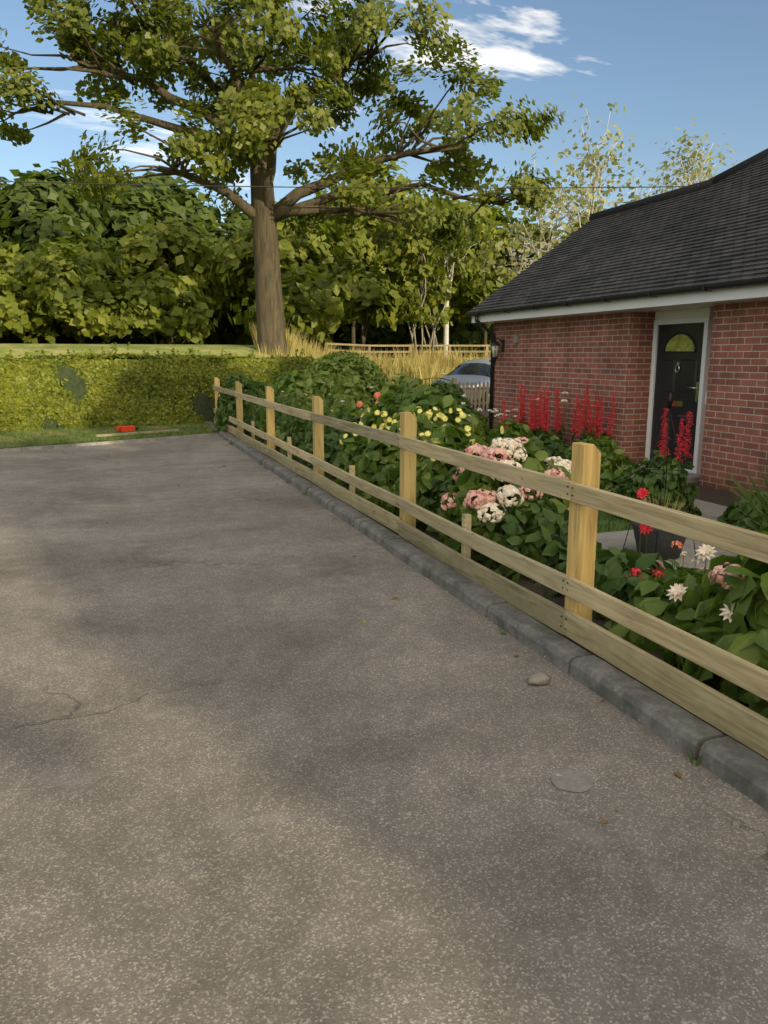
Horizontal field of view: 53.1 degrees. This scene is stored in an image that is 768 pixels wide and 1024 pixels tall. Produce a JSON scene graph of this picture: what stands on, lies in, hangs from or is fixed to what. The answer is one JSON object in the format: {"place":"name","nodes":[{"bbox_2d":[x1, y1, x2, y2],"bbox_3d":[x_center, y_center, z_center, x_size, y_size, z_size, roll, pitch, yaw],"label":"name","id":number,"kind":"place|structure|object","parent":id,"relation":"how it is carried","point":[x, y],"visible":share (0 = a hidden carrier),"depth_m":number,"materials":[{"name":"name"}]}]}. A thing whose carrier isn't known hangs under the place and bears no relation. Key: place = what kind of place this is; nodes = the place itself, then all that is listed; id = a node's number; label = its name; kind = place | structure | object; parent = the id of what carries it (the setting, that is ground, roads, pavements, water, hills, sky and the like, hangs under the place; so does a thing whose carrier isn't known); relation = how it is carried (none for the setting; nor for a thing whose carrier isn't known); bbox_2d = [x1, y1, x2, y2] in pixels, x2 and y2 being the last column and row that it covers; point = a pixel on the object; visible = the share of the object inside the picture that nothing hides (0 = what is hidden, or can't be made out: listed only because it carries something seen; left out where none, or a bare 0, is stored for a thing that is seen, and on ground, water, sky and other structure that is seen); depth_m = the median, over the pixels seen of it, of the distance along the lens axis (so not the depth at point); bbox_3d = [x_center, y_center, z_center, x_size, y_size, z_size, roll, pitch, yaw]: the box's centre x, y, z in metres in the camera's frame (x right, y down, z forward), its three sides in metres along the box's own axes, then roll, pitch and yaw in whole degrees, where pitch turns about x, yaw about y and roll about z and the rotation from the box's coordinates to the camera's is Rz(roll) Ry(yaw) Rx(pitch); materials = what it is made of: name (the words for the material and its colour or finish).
{"place":"outdoors","nodes":[
{"label":"outdoors","id":0,"kind":"place"},
{"bbox_2d":[0,0,565,356],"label":"oak tree","id":1,"kind":"object","parent":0,"point":[331,46],"depth_m":26.62,"materials":[{"name":"green plant"}]},
{"bbox_2d":[0,181,684,188],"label":"overhead wire","id":2,"kind":"object","parent":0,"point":[347,187],"visible":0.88,"depth_m":15.88,"materials":[{"name":"black"}]},
{"bbox_2d":[0,344,696,760],"bbox_3d":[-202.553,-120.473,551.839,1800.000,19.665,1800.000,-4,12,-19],"label":"ground","id":3,"kind":"structure","parent":0,"point":[18,350],"depth_m":27.03,"materials":[{"name":"green plant"}]},
{"bbox_2d":[0,176,11,234],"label":"tree","id":4,"kind":"object","parent":3,"relation":"on","point":[5,179],"depth_m":48.80,"materials":[{"name":"green plant"}]},
{"bbox_2d":[0,234,21,278],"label":"light tree","id":5,"kind":"object","parent":3,"relation":"on","point":[3,259],"depth_m":37.86,"materials":[{"name":"green plant"}]},
{"bbox_2d":[1,244,21,342],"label":"scrub tree","id":6,"kind":"object","parent":3,"relation":"on","point":[16,339],"visible":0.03,"depth_m":42.12,"materials":[{"name":"green plant"}]},
{"bbox_2d":[0,262,65,343],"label":"bush","id":7,"kind":"object","parent":3,"relation":"on","point":[11,319],"visible":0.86,"depth_m":33.07,"materials":[{"name":"green plant"}]},
{"bbox_2d":[0,161,110,343],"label":"tree","id":8,"kind":"object","parent":3,"relation":"on","point":[15,197],"depth_m":44.98,"materials":[{"name":"green plant"}]},
{"bbox_2d":[0,201,121,343],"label":"scrub tree","id":9,"kind":"object","parent":3,"relation":"on","point":[46,229],"depth_m":41.26,"materials":[{"name":"green plant"}]},
{"bbox_2d":[0,239,145,343],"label":"bush","id":10,"kind":"object","parent":3,"relation":"on","point":[75,304],"depth_m":34.08,"materials":[{"name":"green plant"}]},
{"bbox_2d":[15,226,137,343],"bbox_3d":[-15.618,-11.146,38.626,5.516,6.108,5.550,-17,21,-56],"label":"light tree","id":11,"kind":"object","parent":3,"relation":"on","point":[102,262],"depth_m":37.95,"materials":[{"name":"green plant"}]},
{"bbox_2d":[26,245,180,343],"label":"scrub tree","id":12,"kind":"object","parent":3,"relation":"on","point":[135,336],"depth_m":45.33,"materials":[{"name":"green plant"}]},
{"bbox_2d":[0,423,216,447],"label":"verge grass","id":13,"kind":"structure","parent":3,"relation":"on","point":[50,442],"depth_m":15.27,"materials":[{"name":"green plant"}]},
{"bbox_2d":[116,426,138,431],"bbox_3d":[-5.303,-1.729,15.850,0.360,0.110,0.325,-11,16,-44],"label":"brick","id":14,"kind":"object","parent":13,"relation":"on","point":[124,428],"visible":0.97,"depth_m":15.72,"materials":[{"name":"red brick"}]},
{"bbox_2d":[95,429,178,436],"bbox_3d":[-4.856,-1.565,15.207,1.729,0.045,0.044,-10,15,-42],"label":"timber batten","id":15,"kind":"object","parent":13,"relation":"on","point":[127,433],"visible":0.79,"depth_m":15.10,"materials":[{"name":"brown wood"}]},
{"bbox_2d":[59,169,184,343],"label":"tree","id":16,"kind":"object","parent":3,"relation":"on","point":[133,208],"depth_m":49.55,"materials":[{"name":"green plant"}]},
{"bbox_2d":[95,262,217,344],"bbox_3d":[-11.129,-9.720,36.526,6.139,4.232,4.676,-4,12,-19],"label":"bush","id":17,"kind":"object","parent":3,"relation":"on","point":[167,320],"depth_m":35.63,"materials":[{"name":"green plant"}]},
{"bbox_2d":[0,342,317,431],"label":"hedge","id":18,"kind":"object","parent":3,"relation":"on","point":[146,384],"depth_m":16.74,"materials":[{"name":"green plant"}]},
{"bbox_2d":[117,171,234,343],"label":"tree","id":19,"kind":"object","parent":3,"relation":"on","point":[193,204],"depth_m":52.66,"materials":[{"name":"green plant"}]},
{"bbox_2d":[114,215,241,343],"bbox_3d":[-11.407,-12.287,41.550,7.503,7.156,6.780,-4,12,-19],"label":"light tree","id":20,"kind":"object","parent":3,"relation":"on","point":[151,243],"depth_m":39.75,"materials":[{"name":"green plant"}]},
{"bbox_2d":[156,214,255,344],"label":"scrub tree","id":21,"kind":"object","parent":3,"relation":"on","point":[222,232],"depth_m":46.37,"materials":[{"name":"green plant"}]},
{"bbox_2d":[0,327,490,357],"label":"woodland","id":22,"kind":"object","parent":3,"relation":"on","point":[95,339],"visible":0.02,"depth_m":63.35,"materials":[{"name":"green plant"}]},
{"bbox_2d":[213,202,313,332],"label":"tree","id":23,"kind":"object","parent":3,"relation":"on","point":[236,216],"depth_m":52.94,"materials":[{"name":"green plant"}]},
{"bbox_2d":[199,198,353,297],"bbox_3d":[-4.962,-12.491,42.750,10.138,9.064,7.684,-15,18,-51],"label":"light tree","id":24,"kind":"object","parent":3,"relation":"on","point":[295,252],"depth_m":39.79,"materials":[{"name":"green plant"}]},
{"bbox_2d":[207,290,351,350],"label":"scrub tree","id":25,"kind":"object","parent":3,"relation":"on","point":[241,336],"visible":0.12,"depth_m":49.21,"materials":[{"name":"green plant"}]},
{"bbox_2d":[227,265,352,348],"bbox_3d":[-4.016,-8.946,35.614,5.810,4.842,5.524,-4,12,-19],"label":"light tree","id":26,"kind":"object","parent":3,"relation":"on","point":[319,305],"depth_m":34.48,"materials":[{"name":"green plant"}]},
{"bbox_2d":[298,200,400,352],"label":"light tree","id":27,"kind":"object","parent":3,"relation":"on","point":[359,246],"depth_m":43.52,"materials":[{"name":"green plant"}]},
{"bbox_2d":[309,321,390,354],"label":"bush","id":28,"kind":"object","parent":3,"relation":"on","point":[370,340],"visible":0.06,"depth_m":53.86,"materials":[{"name":"green plant"}]},
{"bbox_2d":[0,420,701,764],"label":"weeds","id":29,"kind":"object","parent":3,"relation":"on","point":[26,443],"depth_m":15.04,"materials":[{"name":"green plant"}]},
{"bbox_2d":[309,160,421,349],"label":"light tree","id":30,"kind":"object","parent":3,"relation":"on","point":[401,180],"depth_m":50.32,"materials":[{"name":"green plant"}]},
{"bbox_2d":[248,317,490,385],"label":"tall dry grass","id":31,"kind":"structure","parent":3,"relation":"on","point":[428,364],"depth_m":33.14,"materials":[{"name":"plant"}]},
{"bbox_2d":[321,257,423,356],"bbox_3d":[-0.263,-9.932,39.090,6.476,5.832,5.310,-4,12,-19],"label":"light tree","id":32,"kind":"object","parent":3,"relation":"on","point":[381,295],"depth_m":37.58,"materials":[{"name":"green plant"}]},
{"bbox_2d":[332,322,418,354],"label":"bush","id":33,"kind":"object","parent":3,"relation":"on","point":[345,347],"visible":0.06,"depth_m":57.91,"materials":[{"name":"green plant"}]},
{"bbox_2d":[214,377,600,621],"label":"fence posts","id":34,"kind":"object","parent":3,"relation":"on","point":[583,519],"visible":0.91,"depth_m":4.16,"materials":[{"name":"brown wood"}]},
{"bbox_2d":[325,342,490,359],"bbox_3d":[8.374,-8.323,41.286,24.384,1.384,0.144,-5,12,-23],"label":"field fence","id":35,"kind":"object","parent":3,"relation":"on","point":[410,349],"visible":0.21,"depth_m":37.96,"materials":[{"name":"brown wood"}]},
{"bbox_2d":[359,309,490,356],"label":"scrub tree","id":36,"kind":"object","parent":3,"relation":"on","point":[466,333],"depth_m":54.68,"materials":[{"name":"green plant"}]},
{"bbox_2d":[364,193,502,353],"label":"light tree","id":37,"kind":"object","parent":3,"relation":"on","point":[383,252],"depth_m":44.22,"materials":[{"name":"green plant"}]},
{"bbox_2d":[377,190,493,356],"bbox_3d":[2.215,-11.549,38.292,5.725,8.870,4.978,-4,12,-19],"label":"birch tree","id":38,"kind":"object","parent":3,"relation":"on","point":[414,271],"depth_m":37.37,"materials":[{"name":"green plant"}]},
{"bbox_2d":[393,378,489,410],"bbox_3d":[2.877,-3.295,21.750,8.850,1.000,0.120,-4,12,-19],"label":"picket fence","id":39,"kind":"object","parent":3,"relation":"on","point":[475,388],"visible":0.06,"depth_m":21.59,"materials":[{"name":"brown wood"}]},
{"bbox_2d":[433,359,490,409],"bbox_3d":[3.151,-4.181,24.880,1.961,1.543,4.270,7,13,31],"label":"car","id":40,"kind":"object","parent":3,"relation":"on","point":[477,371],"visible":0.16,"depth_m":23.90,"materials":[{"name":"silver metal"}]},
{"bbox_2d":[213,374,734,629],"bbox_3d":[1.341,-0.880,9.265,4.623,1.254,19.725,-4,12,-19],"label":"plant","id":41,"kind":"object","parent":3,"relation":"on","point":[613,567],"depth_m":5.58,"materials":[{"name":"green plant"}]},
{"bbox_2d":[422,201,546,356],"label":"light tree","id":42,"kind":"object","parent":3,"relation":"on","point":[493,284],"depth_m":47.51,"materials":[{"name":"green plant"}]},
{"bbox_2d":[467,277,507,354],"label":"scrub tree","id":43,"kind":"object","parent":3,"relation":"on","point":[491,330],"depth_m":58.23,"materials":[{"name":"green plant"}]},
{"bbox_2d":[243,369,767,718],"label":"flowering shrubs","id":44,"kind":"object","parent":3,"relation":"on","point":[747,641],"visible":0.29,"depth_m":5.59,"materials":[{"name":"green plant"}]},
{"bbox_2d":[279,349,767,717],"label":"flowering shrubs","id":45,"kind":"object","parent":3,"relation":"on","point":[339,372],"visible":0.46,"depth_m":12.71,"materials":[{"name":"green plant"}]},
{"bbox_2d":[480,145,613,279],"bbox_3d":[8.167,-12.848,40.059,6.179,11.225,7.370,-4,12,-19],"label":"pale tree","id":46,"kind":"object","parent":3,"relation":"on","point":[546,228],"depth_m":39.45,"materials":[{"name":"green plant"}]},
{"bbox_2d":[515,209,585,268],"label":"light tree","id":47,"kind":"object","parent":3,"relation":"on","point":[575,227],"visible":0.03,"depth_m":47.73,"materials":[{"name":"green plant"}]},
{"bbox_2d":[483,419,632,492],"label":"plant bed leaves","id":48,"kind":"object","parent":3,"relation":"on","point":[611,472],"visible":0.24,"depth_m":8.05,"materials":[{"name":"green plant"}]},
{"bbox_2d":[532,95,649,241],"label":"pale tree","id":49,"kind":"object","parent":3,"relation":"on","point":[587,156],"depth_m":43.40,"materials":[{"name":"green plant"}]},
{"bbox_2d":[560,197,636,241],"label":"light tree","id":50,"kind":"object","parent":3,"relation":"on","point":[580,214],"depth_m":52.54,"materials":[{"name":"green plant"}]},
{"bbox_2d":[521,418,693,487],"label":"spiky plant leaves","id":51,"kind":"object","parent":3,"relation":"on","point":[684,463],"visible":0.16,"depth_m":10.52,"materials":[{"name":"green plant"}]},
{"bbox_2d":[586,170,664,217],"bbox_3d":[12.615,-11.481,38.025,5.301,10.204,5.521,-4,12,-19],"label":"pale tree","id":52,"kind":"object","parent":3,"relation":"on","point":[637,197],"depth_m":37.06,"materials":[{"name":"green plant"}]},
{"bbox_2d":[523,430,767,531],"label":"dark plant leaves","id":53,"kind":"object","parent":3,"relation":"on","point":[551,444],"visible":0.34,"depth_m":7.08,"materials":[{"name":"green plant"}]},
{"bbox_2d":[624,133,726,198],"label":"pale tree","id":54,"kind":"object","parent":3,"relation":"on","point":[708,172],"depth_m":43.10,"materials":[{"name":"green plant"}]},
{"bbox_2d":[627,117,737,201],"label":"pale tree","id":55,"kind":"object","parent":3,"relation":"on","point":[688,160],"depth_m":48.37,"materials":[{"name":"green plant"}]},
{"bbox_2d":[0,436,767,1023],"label":"road","id":56,"kind":"structure","parent":0,"point":[238,784],"depth_m":2.83,"materials":[{"name":"grey asphalt"}]},
{"bbox_2d":[35,438,681,823],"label":"road leaf litter","id":57,"kind":"object","parent":56,"relation":"on","point":[603,821],"visible":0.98,"depth_m":3.61,"materials":[{"name":"brown plant"}]},
{"bbox_2d":[0,422,767,810],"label":"kerb","id":58,"kind":"structure","parent":56,"relation":"on","point":[738,766],"depth_m":3.97,"materials":[{"name":"concrete"}]},
{"bbox_2d":[216,441,767,840],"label":"weeds","id":59,"kind":"object","parent":56,"relation":"on","point":[736,824],"visible":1,"depth_m":3.89,"materials":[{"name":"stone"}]},
{"bbox_2d":[528,673,550,685],"bbox_3d":[0.771,0.829,3.810,0.130,0.052,0.083,-4,12,-19],"label":"stone","id":60,"kind":"object","parent":56,"relation":"on","point":[539,679],"visible":1,"depth_m":3.78,"materials":[{"name":"beige stone"}]},
{"bbox_2d":[551,769,592,791],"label":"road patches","id":61,"kind":"object","parent":56,"relation":"on","point":[570,780],"visible":1,"depth_m":2.94,"materials":[{"name":"grey asphalt"}]},
{"bbox_2d":[0,0,767,261],"label":"sky","id":62,"kind":"structure","parent":0,"point":[670,63],"materials":[{"name":"blue"}]},
{"bbox_2d":[413,176,496,357],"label":"pale tree","id":63,"kind":"object","parent":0,"point":[446,334],"depth_m":41.96,"materials":[{"name":"plant"}]},
{"bbox_2d":[212,385,767,758],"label":"fence rails","id":64,"kind":"object","parent":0,"point":[741,723],"visible":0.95,"depth_m":4.02,"materials":[{"name":"brown wood"}]},
{"bbox_2d":[235,403,572,629],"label":"fence nails","id":65,"kind":"object","parent":64,"relation":"in","point":[562,580],"visible":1,"depth_m":4.19,"materials":[{"name":"grey metal"}]},
{"bbox_2d":[214,410,767,759],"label":"garden ground","id":66,"kind":"structure","parent":0,"point":[716,496],"depth_m":6.62,"materials":[{"name":"soil"}]},
{"bbox_2d":[251,421,471,558],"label":"fence pegs","id":67,"kind":"object","parent":66,"relation":"on","point":[466,524],"visible":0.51,"depth_m":5.46,"materials":[{"name":"brown wood"}]},
{"bbox_2d":[230,382,767,571],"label":"shrub","id":68,"kind":"object","parent":66,"relation":"on","point":[757,498],"depth_m":10.81,"materials":[{"name":"green plant"}]},
{"bbox_2d":[282,381,744,596],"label":"flowers","id":69,"kind":"object","parent":66,"relation":"on","point":[510,490],"visible":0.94,"depth_m":8.66,"materials":[{"name":"red plant"}]},
{"bbox_2d":[492,300,767,494],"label":"house walls","id":70,"kind":"structure","parent":0,"point":[606,355],"depth_m":10.40,"materials":[{"name":"red brick"}]},
{"bbox_2d":[491,335,518,356],"bbox_3d":[2.060,-2.843,13.166,0.148,0.368,0.637,-7,13,-30],"label":"wall lantern","id":71,"kind":"object","parent":70,"relation":"attached to","point":[495,349],"visible":1,"depth_m":13.32,"materials":[{"name":"glass"}]},
{"bbox_2d":[465,278,767,428],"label":"gutter and downpipe","id":72,"kind":"object","parent":70,"relation":"attached to","point":[728,285],"visible":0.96,"depth_m":10.24,"materials":[{"name":"plastic"}]},
{"bbox_2d":[467,148,767,312],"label":"house roof","id":73,"kind":"structure","parent":70,"relation":"on","point":[713,230],"depth_m":10.76,"materials":[{"name":"grey tile"}]},
{"bbox_2d":[471,284,767,473],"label":"white trim","id":74,"kind":"structure","parent":70,"relation":"attached to","point":[692,307],"depth_m":9.59,"materials":[{"name":"white paint"}]},
{"bbox_2d":[650,323,703,469],"bbox_3d":[3.779,-1.500,9.946,0.104,1.822,0.864,-4,12,-19],"label":"house door","id":75,"kind":"structure","parent":70,"relation":"in","point":[679,358],"depth_m":9.90,"materials":[{"name":"black wood"}]},
{"bbox_2d":[596,464,738,572],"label":"garden path","id":76,"kind":"structure","parent":0,"point":[708,510],"depth_m":6.32,"materials":[{"name":"grey stone"}]},
{"bbox_2d":[629,520,685,559],"bbox_3d":[2.101,0.200,5.850,0.460,0.270,0.460,-4,12,-19],"label":"pot","id":77,"kind":"object","parent":76,"relation":"on","point":[665,550],"visible":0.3,"depth_m":5.71,"materials":[{"name":"black metal"}]},
{"bbox_2d":[641,490,691,510],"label":"pot plant stems","id":78,"kind":"object","parent":77,"relation":"in","point":[674,505],"visible":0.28,"depth_m":5.79,"materials":[{"name":"green plant"}]},
{"bbox_2d":[623,392,696,558],"bbox_3d":[2.101,-0.268,5.755,0.397,1.246,0.397,-4,12,-19],"label":"garden obelisk","id":79,"kind":"object","parent":76,"relation":"on","point":[669,399],"visible":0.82,"depth_m":5.69,"materials":[{"name":"metal"}]}
]}

